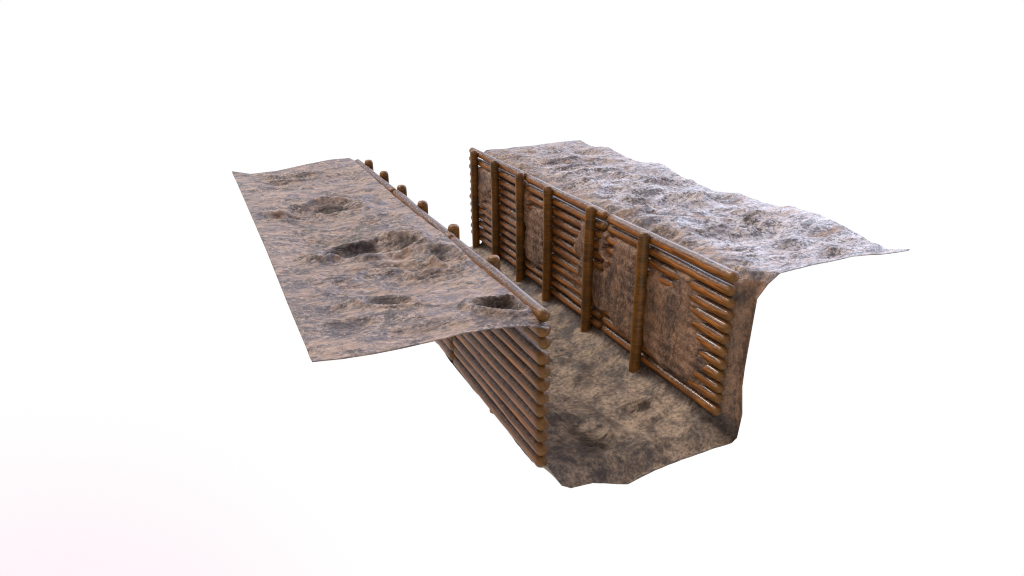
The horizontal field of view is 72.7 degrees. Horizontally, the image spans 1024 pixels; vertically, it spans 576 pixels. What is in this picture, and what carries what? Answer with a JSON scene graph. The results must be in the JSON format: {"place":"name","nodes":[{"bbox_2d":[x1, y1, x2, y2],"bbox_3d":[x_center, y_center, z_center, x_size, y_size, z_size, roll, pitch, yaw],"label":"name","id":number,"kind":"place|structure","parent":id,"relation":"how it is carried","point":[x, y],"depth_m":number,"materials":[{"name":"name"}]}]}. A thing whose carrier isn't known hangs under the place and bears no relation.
{"place":"outdoors","nodes":[
{"label":"outdoors","id":0,"kind":"place"},
{"bbox_2d":[232,158,548,361],"bbox_3d":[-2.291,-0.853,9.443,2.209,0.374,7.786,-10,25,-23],"label":"ground","id":1,"kind":"structure","parent":0,"point":[364,262],"depth_m":7.77,"materials":[{"name":"soil"}]},
{"bbox_2d":[0,0,1023,575],"label":"sky","id":2,"kind":"structure","parent":0,"point":[166,410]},
{"bbox_2d":[435,140,909,487],"bbox_3d":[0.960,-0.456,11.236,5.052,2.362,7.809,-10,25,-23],"label":"terrain","id":3,"kind":"structure","parent":0,"point":[610,417],"depth_m":9.12,"materials":[{"name":"soil"}]},
{"bbox_2d":[355,159,550,467],"bbox_3d":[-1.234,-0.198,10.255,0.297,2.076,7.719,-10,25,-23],"label":"log wall","id":4,"kind":"structure","parent":3,"relation":"on","point":[505,372],"depth_m":7.67,"materials":[{"name":"brown wood"}]},
{"bbox_2d":[469,148,738,415],"bbox_3d":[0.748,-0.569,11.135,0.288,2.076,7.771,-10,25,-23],"label":"log wall","id":5,"kind":"structure","parent":3,"relation":"on","point":[498,234],"depth_m":10.11,"materials":[{"name":"brown wood"}]}
]}

